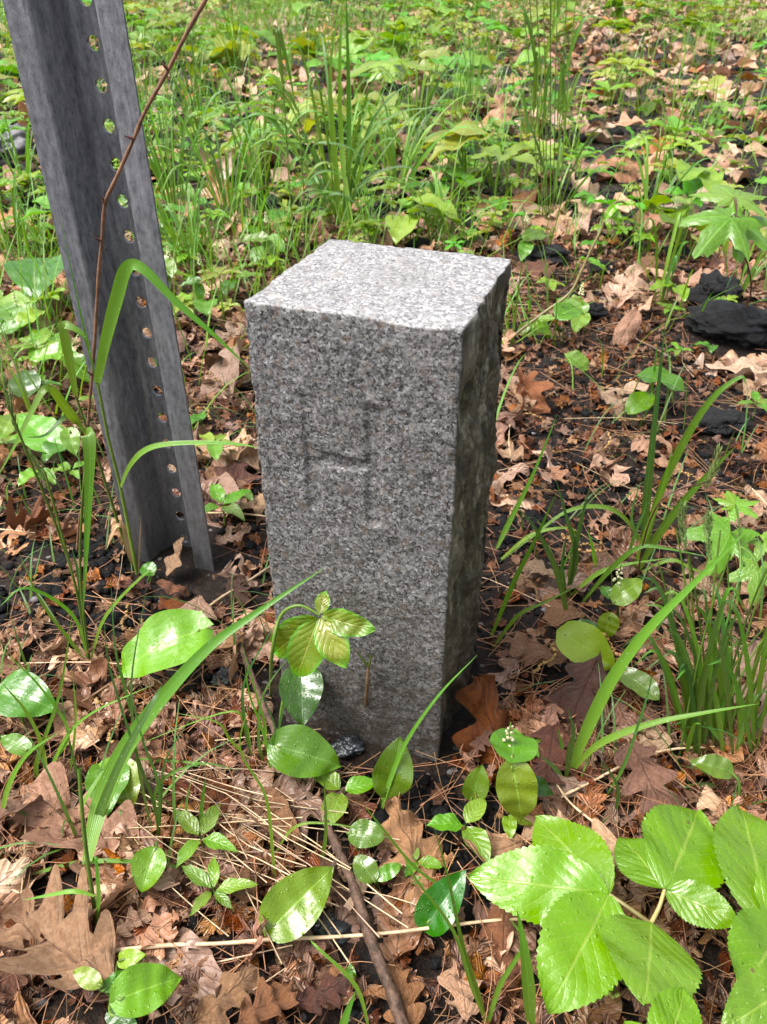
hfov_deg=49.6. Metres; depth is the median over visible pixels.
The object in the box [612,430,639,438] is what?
oak catkin
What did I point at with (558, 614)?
dry leaf
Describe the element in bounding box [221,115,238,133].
mayflower
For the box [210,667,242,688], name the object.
stone
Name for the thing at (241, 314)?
dry leaf
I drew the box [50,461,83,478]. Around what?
starflower seedling
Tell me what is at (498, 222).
starflower seedling
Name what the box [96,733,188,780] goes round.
dry leaf
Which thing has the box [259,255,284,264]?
creeper seedling
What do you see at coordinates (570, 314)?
mayflower
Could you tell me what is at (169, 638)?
mayflower
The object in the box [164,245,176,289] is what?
mayflower
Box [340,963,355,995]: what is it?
mayflower
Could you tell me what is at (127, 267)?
grass tuft
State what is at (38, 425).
mayflower
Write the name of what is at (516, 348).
dry leaf
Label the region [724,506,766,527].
dry leaf
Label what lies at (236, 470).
dry leaf
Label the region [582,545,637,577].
dry leaf
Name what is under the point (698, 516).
dry leaf
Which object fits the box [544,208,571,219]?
dry leaf
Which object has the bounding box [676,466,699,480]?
oak catkin
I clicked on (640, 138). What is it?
maple seedling
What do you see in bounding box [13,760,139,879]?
dry leaf
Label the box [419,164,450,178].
woodland seedling
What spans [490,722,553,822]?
mayflower
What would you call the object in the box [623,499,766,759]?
grass tuft
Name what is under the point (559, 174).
woodland seedling
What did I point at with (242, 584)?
dry stalk
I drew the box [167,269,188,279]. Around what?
mayflower
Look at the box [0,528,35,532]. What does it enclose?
dry stalk
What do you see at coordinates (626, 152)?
creeper seedling
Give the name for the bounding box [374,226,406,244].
dry leaf
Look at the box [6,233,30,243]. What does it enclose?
dry leaf
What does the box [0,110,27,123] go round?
woodland seedling
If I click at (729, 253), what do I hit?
dry leaf
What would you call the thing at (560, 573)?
grass tuft
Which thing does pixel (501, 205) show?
mayflower
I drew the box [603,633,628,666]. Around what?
oak catkin
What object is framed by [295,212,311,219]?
dry leaf
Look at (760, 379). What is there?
dry leaf
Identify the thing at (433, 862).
creeper seedling
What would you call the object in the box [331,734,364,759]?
stone
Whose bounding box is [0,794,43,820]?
dry leaf
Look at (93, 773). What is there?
mayflower
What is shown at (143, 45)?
grass tuft
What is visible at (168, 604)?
dry leaf
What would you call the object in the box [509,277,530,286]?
dry leaf
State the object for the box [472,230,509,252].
dry leaf
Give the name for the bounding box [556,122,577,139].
mayflower
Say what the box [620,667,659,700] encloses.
mayflower
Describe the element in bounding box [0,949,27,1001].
dry leaf
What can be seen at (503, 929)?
dry leaf
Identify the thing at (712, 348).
mayflower
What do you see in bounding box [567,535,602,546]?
oak catkin
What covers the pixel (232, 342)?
dry leaf
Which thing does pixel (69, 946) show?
dry leaf
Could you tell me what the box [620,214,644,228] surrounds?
mayflower
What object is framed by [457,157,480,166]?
woodland seedling
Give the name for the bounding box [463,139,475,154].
mayflower
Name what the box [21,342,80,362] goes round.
dry leaf
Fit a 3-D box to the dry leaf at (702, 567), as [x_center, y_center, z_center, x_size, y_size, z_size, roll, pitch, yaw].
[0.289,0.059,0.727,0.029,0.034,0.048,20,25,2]
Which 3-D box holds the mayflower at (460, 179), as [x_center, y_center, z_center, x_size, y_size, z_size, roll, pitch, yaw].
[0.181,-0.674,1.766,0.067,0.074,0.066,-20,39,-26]
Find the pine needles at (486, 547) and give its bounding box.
[0,247,766,1023]
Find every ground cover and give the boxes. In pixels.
[0,0,766,245]
[0,88,766,325]
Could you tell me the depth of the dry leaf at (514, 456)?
0.89 m
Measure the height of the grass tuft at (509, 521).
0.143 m
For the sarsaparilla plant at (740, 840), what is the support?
on the ground at (204, 584)
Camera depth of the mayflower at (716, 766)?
0.54 m
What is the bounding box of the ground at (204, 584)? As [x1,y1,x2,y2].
[0,0,766,1023]
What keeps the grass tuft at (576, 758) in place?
on the ground at (204, 584)
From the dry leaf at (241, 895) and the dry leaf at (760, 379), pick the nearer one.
the dry leaf at (241, 895)
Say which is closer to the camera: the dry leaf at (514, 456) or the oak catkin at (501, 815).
the oak catkin at (501, 815)
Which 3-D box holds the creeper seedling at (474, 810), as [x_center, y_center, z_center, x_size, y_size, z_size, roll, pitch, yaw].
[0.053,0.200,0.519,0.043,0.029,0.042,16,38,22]
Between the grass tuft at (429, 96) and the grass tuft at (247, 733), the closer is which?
the grass tuft at (247, 733)
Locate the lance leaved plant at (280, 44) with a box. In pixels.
[233,27,345,259]
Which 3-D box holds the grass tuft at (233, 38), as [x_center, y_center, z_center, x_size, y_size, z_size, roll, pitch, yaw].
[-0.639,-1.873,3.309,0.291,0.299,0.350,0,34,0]
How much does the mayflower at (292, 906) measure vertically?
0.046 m
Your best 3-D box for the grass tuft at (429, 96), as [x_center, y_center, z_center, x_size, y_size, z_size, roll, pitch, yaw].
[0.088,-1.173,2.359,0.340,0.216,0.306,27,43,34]
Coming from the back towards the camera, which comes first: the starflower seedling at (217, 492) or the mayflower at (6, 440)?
the mayflower at (6, 440)
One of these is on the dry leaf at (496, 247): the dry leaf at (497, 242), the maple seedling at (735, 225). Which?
the dry leaf at (497, 242)
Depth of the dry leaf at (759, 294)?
1.31 m
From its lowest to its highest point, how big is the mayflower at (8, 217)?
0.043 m
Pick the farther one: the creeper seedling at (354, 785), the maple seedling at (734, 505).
the maple seedling at (734, 505)
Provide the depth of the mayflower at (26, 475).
0.84 m
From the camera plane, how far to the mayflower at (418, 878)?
0.49 m
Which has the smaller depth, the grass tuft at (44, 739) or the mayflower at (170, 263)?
the grass tuft at (44, 739)
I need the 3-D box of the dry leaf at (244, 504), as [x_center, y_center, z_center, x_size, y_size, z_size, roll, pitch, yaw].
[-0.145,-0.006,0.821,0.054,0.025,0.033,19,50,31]
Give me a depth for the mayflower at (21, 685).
0.58 m
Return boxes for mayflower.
[0,168,16,176]
[0,192,22,200]
[0,195,20,210]
[0,216,20,234]
[0,254,63,330]
[0,286,45,337]
[0,320,31,334]
[0,413,79,455]
[0,434,20,460]
[0,669,54,755]
[5,170,40,202]
[8,217,39,231]
[8,342,89,398]
[17,467,55,489]
[21,327,59,343]
[25,186,45,198]
[41,441,74,462]
[73,948,181,1023]
[84,763,129,816]
[99,757,139,805]
[118,609,213,677]
[131,841,165,892]
[140,562,155,582]
[148,138,178,152]
[157,203,184,221]
[158,124,179,137]
[159,216,177,234]
[160,146,184,162]
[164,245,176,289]
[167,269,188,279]
[169,141,188,159]
[176,292,192,313]
[180,251,204,299]
[181,274,195,292]
[190,411,205,426]
[193,298,216,320]
[200,165,224,186]
[201,121,220,135]
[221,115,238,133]
[221,270,264,295]
[227,186,256,210]
[232,119,253,129]
[240,209,276,255]
[243,216,262,233]
[243,489,252,499]
[258,866,333,944]
[268,667,341,777]
[296,156,328,201]
[311,210,333,224]
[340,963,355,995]
[346,819,384,850]
[353,855,400,889]
[361,186,376,194]
[367,181,399,211]
[372,737,412,803]
[375,140,396,152]
[406,181,427,190]
[412,876,423,886]
[414,870,465,936]
[438,155,458,174]
[454,201,476,215]
[456,176,482,213]
[462,764,488,800]
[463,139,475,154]
[466,237,485,249]
[484,197,507,219]
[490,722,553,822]
[502,814,532,839]
[518,209,549,260]
[521,140,533,153]
[530,225,545,231]
[538,302,580,343]
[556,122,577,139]
[556,619,614,670]
[557,282,590,331]
[564,350,588,390]
[578,240,607,252]
[587,114,604,120]
[597,612,619,637]
[600,565,641,616]
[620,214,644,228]
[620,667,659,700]
[625,391,654,422]
[633,366,687,393]
[649,279,689,303]
[654,196,688,247]
[663,162,700,183]
[689,754,740,795]
[691,341,717,353]
[713,125,742,136]
[718,138,736,153]
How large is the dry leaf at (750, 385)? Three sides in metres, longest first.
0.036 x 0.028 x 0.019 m
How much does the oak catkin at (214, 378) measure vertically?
0.017 m
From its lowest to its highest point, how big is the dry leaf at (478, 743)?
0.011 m
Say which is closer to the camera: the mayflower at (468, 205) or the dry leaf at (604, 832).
the dry leaf at (604, 832)
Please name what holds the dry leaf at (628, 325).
on the ground at (204, 584)
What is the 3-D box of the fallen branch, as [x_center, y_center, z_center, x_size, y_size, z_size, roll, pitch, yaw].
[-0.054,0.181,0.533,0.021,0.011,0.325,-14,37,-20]
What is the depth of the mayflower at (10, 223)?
1.58 m
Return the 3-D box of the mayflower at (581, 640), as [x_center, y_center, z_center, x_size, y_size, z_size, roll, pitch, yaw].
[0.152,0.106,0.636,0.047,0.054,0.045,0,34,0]
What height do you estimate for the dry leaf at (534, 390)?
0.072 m
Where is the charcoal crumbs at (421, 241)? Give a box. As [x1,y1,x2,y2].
[0,10,766,261]
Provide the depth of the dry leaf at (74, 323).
1.20 m
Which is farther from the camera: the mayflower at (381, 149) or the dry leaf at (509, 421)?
the mayflower at (381, 149)
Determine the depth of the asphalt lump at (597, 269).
1.42 m
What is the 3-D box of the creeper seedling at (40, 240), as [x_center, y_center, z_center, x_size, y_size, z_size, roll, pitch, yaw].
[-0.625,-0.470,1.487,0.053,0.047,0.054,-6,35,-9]
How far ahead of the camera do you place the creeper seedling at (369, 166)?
1.89 m
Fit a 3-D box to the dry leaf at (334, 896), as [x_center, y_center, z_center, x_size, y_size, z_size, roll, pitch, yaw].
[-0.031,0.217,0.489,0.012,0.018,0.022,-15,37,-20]
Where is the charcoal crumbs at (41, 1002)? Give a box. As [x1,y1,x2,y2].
[29,296,766,1010]
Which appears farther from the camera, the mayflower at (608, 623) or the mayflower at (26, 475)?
the mayflower at (26, 475)
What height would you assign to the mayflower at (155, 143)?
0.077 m
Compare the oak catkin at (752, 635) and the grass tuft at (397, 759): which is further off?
the oak catkin at (752, 635)
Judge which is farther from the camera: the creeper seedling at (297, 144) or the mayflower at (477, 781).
the creeper seedling at (297, 144)
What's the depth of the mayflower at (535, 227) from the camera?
1.54 m
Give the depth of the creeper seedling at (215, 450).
0.87 m
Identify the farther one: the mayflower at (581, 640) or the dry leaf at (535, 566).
the dry leaf at (535, 566)
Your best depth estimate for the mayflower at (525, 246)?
1.46 m
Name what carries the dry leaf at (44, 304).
on the ground at (204, 584)
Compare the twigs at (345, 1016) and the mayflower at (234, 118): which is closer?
the twigs at (345, 1016)
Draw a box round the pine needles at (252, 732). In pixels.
[0,614,766,1023]
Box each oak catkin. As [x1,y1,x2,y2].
[65,448,81,471]
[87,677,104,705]
[96,642,124,649]
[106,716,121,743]
[107,732,114,742]
[120,604,135,631]
[195,406,211,419]
[205,371,227,396]
[237,361,249,386]
[496,807,504,818]
[532,642,556,672]
[552,446,577,452]
[561,533,605,552]
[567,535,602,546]
[596,431,610,451]
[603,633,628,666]
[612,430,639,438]
[618,414,652,421]
[660,501,688,516]
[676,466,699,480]
[747,628,756,638]
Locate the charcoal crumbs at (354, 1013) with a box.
[0,169,766,1023]
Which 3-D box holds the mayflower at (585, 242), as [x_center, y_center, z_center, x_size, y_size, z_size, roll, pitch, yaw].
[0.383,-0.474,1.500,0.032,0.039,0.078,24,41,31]
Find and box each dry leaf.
[0,249,5,272]
[0,347,28,359]
[0,361,47,399]
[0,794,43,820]
[0,863,115,989]
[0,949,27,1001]
[1,333,11,339]
[4,495,57,530]
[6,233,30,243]
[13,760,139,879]
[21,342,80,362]
[30,449,60,463]
[32,294,67,309]
[38,302,54,318]
[45,297,72,312]
[48,310,75,321]
[51,272,68,294]
[55,320,76,333]
[62,376,80,388]
[65,320,73,340]
[70,392,96,415]
[79,431,101,448]
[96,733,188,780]
[115,906,152,936]
[119,575,151,590]
[143,328,151,334]
[148,357,155,365]
[155,579,190,597]
[158,597,188,609]
[159,415,170,446]
[164,537,183,578]
[168,464,175,471]
[172,266,183,282]
[174,263,202,276]
[175,320,194,328]
[176,330,185,351]
[178,269,196,283]
[178,595,216,636]
[189,341,225,356]
[192,424,213,436]
[192,966,259,1023]
[193,422,198,446]
[195,447,210,459]
[196,776,250,819]
[198,339,226,353]
[198,428,258,468]
[200,339,243,399]
[201,472,239,506]
[204,353,223,367]
[204,460,261,523]
[208,808,254,865]
[210,307,236,327]
[211,629,246,652]
[215,322,246,339]
[215,495,254,516]
[217,860,257,901]
[218,305,245,325]
[222,337,249,348]
[226,572,250,607]
[229,435,257,469]
[232,313,241,336]
[234,977,298,1023]
[241,318,246,327]
[246,494,264,517]
[249,786,302,843]
[261,278,269,290]
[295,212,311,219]
[295,973,350,1015]
[310,220,321,244]
[319,858,341,902]
[371,237,392,245]
[373,961,425,1023]
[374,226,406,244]
[376,796,442,902]
[437,955,485,1023]
[452,674,507,785]
[469,725,492,755]
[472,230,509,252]
[478,904,521,988]
[489,229,513,248]
[490,473,496,499]
[494,223,534,247]
[495,442,523,461]
[496,409,522,432]
[496,417,519,435]
[502,329,520,354]
[503,632,566,666]
[506,285,521,297]
[507,375,550,410]
[508,569,571,602]
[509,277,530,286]
[512,275,533,284]
[512,559,553,576]
[515,259,557,279]
[516,365,553,413]
[521,809,616,866]
[526,721,572,784]
[537,231,565,247]
[541,593,585,625]
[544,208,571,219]
[546,466,568,484]
[547,202,571,221]
[547,774,586,797]
[548,650,606,732]
[568,242,575,253]
[576,204,601,217]
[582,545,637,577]
[595,243,606,256]
[597,387,627,418]
[598,237,624,246]
[604,381,650,394]
[604,724,672,754]
[608,245,632,253]
[612,309,641,344]
[614,737,684,816]
[618,263,648,299]
[635,251,659,275]
[646,267,680,276]
[665,273,681,292]
[678,267,711,286]
[685,231,694,246]
[694,514,704,524]
[694,560,723,598]
[705,353,766,377]
[707,201,720,209]
[719,240,732,248]
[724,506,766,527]
[727,246,753,262]
[730,373,766,399]
[733,635,766,733]
[735,260,765,275]
[736,544,764,567]
[742,291,766,297]
[743,379,761,407]
[749,203,766,215]
[754,437,766,459]
[755,278,766,296]
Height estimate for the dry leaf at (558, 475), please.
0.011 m
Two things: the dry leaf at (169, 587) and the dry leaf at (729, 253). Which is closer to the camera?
the dry leaf at (169, 587)
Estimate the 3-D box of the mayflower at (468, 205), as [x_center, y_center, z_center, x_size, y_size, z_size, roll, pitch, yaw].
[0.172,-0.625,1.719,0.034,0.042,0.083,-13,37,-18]
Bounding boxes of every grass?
[0,0,766,255]
[0,151,766,432]
[0,364,766,908]
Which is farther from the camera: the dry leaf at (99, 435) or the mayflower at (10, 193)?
the mayflower at (10, 193)
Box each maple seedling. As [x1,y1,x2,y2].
[350,56,439,82]
[623,133,660,165]
[679,185,766,308]
[683,491,766,607]
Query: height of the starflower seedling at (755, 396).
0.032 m
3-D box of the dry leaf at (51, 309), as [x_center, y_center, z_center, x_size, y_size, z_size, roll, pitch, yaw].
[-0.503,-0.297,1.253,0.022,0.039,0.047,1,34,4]
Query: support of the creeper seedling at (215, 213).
on the ground at (204, 584)
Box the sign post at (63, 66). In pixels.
[2,0,214,570]
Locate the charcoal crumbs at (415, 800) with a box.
[41,316,568,1022]
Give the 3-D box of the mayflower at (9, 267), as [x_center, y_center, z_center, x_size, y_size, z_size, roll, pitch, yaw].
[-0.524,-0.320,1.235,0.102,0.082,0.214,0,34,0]
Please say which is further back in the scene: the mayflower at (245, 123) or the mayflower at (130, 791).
the mayflower at (245, 123)
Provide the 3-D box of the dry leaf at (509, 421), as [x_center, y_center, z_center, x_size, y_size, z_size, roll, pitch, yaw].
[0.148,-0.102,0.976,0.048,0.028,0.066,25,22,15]
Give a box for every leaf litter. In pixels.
[0,0,766,236]
[0,212,766,1011]
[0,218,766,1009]
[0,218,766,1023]
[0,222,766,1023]
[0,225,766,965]
[0,615,743,1023]
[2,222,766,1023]
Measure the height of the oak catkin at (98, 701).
0.005 m
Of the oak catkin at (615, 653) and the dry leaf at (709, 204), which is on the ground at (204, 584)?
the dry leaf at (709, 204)
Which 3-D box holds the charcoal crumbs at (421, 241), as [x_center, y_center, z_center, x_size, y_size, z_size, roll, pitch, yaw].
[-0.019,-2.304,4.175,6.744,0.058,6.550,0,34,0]
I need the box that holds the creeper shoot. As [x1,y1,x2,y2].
[510,200,638,339]
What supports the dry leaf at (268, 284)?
on the ground at (204, 584)
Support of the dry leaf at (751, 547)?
on the ground at (204, 584)
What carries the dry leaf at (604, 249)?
on the ground at (204, 584)
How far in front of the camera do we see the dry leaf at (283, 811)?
0.52 m
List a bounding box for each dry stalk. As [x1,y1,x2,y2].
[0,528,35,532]
[23,677,119,735]
[116,917,525,952]
[200,565,269,612]
[207,512,265,516]
[556,784,591,821]
[561,746,714,797]
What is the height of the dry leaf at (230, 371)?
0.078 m
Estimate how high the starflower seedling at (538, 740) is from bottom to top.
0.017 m
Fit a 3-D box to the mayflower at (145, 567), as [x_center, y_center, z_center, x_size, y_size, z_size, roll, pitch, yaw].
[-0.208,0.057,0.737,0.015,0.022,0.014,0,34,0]
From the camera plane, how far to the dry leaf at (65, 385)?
1.05 m
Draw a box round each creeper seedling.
[10,170,25,177]
[16,356,48,373]
[18,151,37,168]
[22,236,49,257]
[78,395,93,399]
[163,153,193,164]
[176,252,198,267]
[195,432,238,460]
[199,208,229,229]
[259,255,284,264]
[269,590,375,697]
[278,143,302,155]
[278,185,292,198]
[313,771,372,825]
[350,196,385,207]
[352,164,379,172]
[354,222,384,242]
[404,847,442,876]
[426,797,490,861]
[499,176,524,187]
[535,277,564,300]
[573,168,613,191]
[602,216,633,230]
[616,149,639,171]
[630,232,657,256]
[713,295,738,302]
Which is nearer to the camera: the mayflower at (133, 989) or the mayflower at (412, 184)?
the mayflower at (133, 989)
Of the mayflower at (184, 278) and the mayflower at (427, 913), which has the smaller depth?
the mayflower at (427, 913)
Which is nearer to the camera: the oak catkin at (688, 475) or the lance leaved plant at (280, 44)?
the oak catkin at (688, 475)
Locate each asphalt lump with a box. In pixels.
[523,244,571,265]
[587,302,610,320]
[589,260,614,275]
[683,299,766,349]
[686,269,743,305]
[695,406,751,436]
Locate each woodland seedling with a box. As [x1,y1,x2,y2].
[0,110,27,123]
[0,177,25,213]
[10,332,59,374]
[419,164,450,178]
[449,151,472,158]
[456,250,477,253]
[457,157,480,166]
[538,163,572,197]
[564,149,601,179]
[612,225,635,246]
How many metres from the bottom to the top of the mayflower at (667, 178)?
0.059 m
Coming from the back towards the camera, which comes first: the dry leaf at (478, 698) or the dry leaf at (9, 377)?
the dry leaf at (9, 377)
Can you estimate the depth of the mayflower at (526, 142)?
2.12 m
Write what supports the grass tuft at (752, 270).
on the ground at (204, 584)
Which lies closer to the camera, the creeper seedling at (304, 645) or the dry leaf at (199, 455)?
the creeper seedling at (304, 645)
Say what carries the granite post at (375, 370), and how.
on the ground at (204, 584)
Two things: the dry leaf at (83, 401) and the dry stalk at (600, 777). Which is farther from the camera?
the dry leaf at (83, 401)
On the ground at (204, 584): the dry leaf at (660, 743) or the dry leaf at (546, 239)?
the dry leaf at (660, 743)
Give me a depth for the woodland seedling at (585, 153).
1.92 m
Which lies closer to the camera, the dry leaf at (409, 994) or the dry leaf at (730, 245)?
the dry leaf at (409, 994)
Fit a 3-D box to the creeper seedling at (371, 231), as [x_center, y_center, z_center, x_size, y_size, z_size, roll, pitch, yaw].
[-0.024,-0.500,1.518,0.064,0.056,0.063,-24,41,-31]
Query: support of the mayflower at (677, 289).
on the ground at (204, 584)
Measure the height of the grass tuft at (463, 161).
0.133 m
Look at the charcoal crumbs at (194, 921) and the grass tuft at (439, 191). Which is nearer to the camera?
the charcoal crumbs at (194, 921)
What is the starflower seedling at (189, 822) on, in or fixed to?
on the ground at (204, 584)
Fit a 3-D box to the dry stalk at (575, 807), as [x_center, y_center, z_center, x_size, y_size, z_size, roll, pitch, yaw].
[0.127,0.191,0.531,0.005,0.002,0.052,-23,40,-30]
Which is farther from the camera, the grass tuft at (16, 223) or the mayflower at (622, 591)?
the grass tuft at (16, 223)
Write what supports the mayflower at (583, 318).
on the ground at (204, 584)
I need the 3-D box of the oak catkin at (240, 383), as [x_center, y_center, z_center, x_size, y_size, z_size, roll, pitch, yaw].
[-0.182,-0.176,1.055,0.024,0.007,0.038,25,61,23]
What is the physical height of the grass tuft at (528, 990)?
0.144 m
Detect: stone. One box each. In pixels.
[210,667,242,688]
[313,912,352,946]
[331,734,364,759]
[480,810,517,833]
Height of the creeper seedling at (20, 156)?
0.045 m
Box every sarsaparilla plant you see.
[467,804,735,1013]
[624,987,701,1023]
[712,804,766,1023]
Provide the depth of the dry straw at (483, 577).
0.70 m
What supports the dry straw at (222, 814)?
on the ground at (204, 584)
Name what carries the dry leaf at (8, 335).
on the ground at (204, 584)
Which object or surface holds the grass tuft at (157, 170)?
on the ground at (204, 584)
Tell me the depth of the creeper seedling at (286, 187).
1.83 m
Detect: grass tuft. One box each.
[0,115,38,192]
[0,164,39,256]
[0,216,256,574]
[0,371,150,659]
[0,611,151,807]
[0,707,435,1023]
[25,568,323,930]
[98,79,263,214]
[99,19,192,119]
[104,589,235,835]
[123,174,244,274]
[133,33,253,147]
[145,623,292,778]
[148,95,312,227]
[175,0,496,232]
[186,63,345,200]
[189,0,255,76]
[266,89,506,194]
[310,831,535,1023]
[351,57,485,136]
[356,168,546,234]
[381,658,473,808]
[427,134,518,193]
[439,30,526,116]
[490,416,576,648]
[494,0,647,219]
[497,63,600,152]
[499,328,745,602]
[518,481,666,620]
[541,528,765,808]
[606,134,720,213]
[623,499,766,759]
[629,206,692,305]
[637,442,722,605]
[722,227,766,296]
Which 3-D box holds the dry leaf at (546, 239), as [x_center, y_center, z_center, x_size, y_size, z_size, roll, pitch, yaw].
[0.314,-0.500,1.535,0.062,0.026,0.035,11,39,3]
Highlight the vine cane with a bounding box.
[76,0,207,549]
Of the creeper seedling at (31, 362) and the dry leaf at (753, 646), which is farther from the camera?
the creeper seedling at (31, 362)
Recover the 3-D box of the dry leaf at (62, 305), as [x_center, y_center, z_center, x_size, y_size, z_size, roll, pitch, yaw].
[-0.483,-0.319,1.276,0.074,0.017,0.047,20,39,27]
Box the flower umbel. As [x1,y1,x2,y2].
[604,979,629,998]
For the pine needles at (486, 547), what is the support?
on the ground at (204, 584)
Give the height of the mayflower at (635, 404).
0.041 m
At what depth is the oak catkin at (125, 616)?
0.68 m
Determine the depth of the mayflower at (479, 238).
1.49 m
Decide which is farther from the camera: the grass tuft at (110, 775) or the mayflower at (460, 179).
the mayflower at (460, 179)
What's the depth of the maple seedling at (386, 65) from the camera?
2.60 m
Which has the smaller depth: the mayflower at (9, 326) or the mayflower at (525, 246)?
the mayflower at (9, 326)
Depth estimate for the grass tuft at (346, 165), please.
1.55 m
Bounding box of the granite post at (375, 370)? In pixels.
[244,239,510,761]
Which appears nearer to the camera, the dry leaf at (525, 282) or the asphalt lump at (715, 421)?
the asphalt lump at (715, 421)
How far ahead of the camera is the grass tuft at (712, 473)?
0.65 m
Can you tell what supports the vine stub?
attached to the granite post at (375, 370)
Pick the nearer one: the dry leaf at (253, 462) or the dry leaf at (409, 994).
the dry leaf at (409, 994)
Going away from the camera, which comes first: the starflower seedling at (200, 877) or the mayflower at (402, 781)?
the starflower seedling at (200, 877)
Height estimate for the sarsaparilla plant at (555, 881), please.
0.079 m
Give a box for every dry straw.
[1,265,766,993]
[104,761,408,969]
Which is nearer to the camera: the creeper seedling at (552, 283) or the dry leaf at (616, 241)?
the creeper seedling at (552, 283)
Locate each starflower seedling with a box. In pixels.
[38,374,61,389]
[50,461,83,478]
[175,804,236,868]
[182,857,257,916]
[183,167,203,183]
[205,483,251,526]
[263,262,286,275]
[379,194,398,199]
[454,191,474,204]
[481,217,506,227]
[536,738,541,757]
[654,302,685,317]
[664,341,692,358]
[735,390,766,418]
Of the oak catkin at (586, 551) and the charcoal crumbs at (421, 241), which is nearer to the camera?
the oak catkin at (586, 551)
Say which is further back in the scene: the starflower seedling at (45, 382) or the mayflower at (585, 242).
the mayflower at (585, 242)
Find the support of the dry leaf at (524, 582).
on the ground at (204, 584)
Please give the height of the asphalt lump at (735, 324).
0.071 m
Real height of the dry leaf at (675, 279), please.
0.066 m
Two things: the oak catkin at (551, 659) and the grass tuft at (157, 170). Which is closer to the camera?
the oak catkin at (551, 659)
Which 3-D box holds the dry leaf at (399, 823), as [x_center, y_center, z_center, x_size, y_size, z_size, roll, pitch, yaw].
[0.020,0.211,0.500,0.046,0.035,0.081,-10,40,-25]
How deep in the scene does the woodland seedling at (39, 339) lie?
1.05 m
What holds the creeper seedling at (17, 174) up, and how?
on the ground at (204, 584)
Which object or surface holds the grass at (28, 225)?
on the ground at (204, 584)
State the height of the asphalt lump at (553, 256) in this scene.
0.042 m
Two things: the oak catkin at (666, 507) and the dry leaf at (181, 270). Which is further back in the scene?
the dry leaf at (181, 270)
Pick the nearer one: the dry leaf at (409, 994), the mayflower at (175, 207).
the dry leaf at (409, 994)
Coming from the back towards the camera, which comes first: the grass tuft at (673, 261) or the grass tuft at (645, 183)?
the grass tuft at (645, 183)
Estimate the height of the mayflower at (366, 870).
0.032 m
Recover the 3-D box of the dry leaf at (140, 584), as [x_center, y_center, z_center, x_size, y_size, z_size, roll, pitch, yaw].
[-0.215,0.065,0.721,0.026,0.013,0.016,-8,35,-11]
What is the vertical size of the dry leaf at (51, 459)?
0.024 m
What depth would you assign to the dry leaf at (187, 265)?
1.41 m
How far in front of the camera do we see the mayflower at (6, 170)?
1.89 m
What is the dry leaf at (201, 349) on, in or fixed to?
on the ground at (204, 584)
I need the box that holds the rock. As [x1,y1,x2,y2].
[0,123,35,159]
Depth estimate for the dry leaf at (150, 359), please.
1.10 m
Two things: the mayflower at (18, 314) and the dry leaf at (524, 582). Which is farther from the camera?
the mayflower at (18, 314)
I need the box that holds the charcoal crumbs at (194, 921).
[0,293,766,1023]
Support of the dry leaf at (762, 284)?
on the ground at (204, 584)
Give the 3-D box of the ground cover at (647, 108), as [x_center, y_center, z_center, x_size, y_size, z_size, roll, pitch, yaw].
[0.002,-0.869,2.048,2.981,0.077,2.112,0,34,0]
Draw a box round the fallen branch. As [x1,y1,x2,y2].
[235,633,408,1023]
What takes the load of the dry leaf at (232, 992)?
on the ground at (204, 584)
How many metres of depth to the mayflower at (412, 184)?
1.77 m
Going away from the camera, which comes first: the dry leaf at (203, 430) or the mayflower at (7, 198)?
the dry leaf at (203, 430)
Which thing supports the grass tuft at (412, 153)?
on the ground at (204, 584)
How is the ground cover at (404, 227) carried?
on the ground at (204, 584)
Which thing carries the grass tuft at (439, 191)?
on the ground at (204, 584)
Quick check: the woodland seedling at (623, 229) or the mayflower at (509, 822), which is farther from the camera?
the woodland seedling at (623, 229)
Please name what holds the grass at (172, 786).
on the ground at (204, 584)
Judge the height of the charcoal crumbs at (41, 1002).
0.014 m
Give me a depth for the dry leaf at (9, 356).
1.12 m
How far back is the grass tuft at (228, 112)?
1.78 m
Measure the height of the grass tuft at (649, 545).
0.219 m
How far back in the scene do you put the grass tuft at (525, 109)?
2.21 m
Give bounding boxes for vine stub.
[358,653,370,706]
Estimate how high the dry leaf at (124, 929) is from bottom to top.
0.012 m
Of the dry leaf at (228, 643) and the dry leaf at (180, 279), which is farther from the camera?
the dry leaf at (180, 279)
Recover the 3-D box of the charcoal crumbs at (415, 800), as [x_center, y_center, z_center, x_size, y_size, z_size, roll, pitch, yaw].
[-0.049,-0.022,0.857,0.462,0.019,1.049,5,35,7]

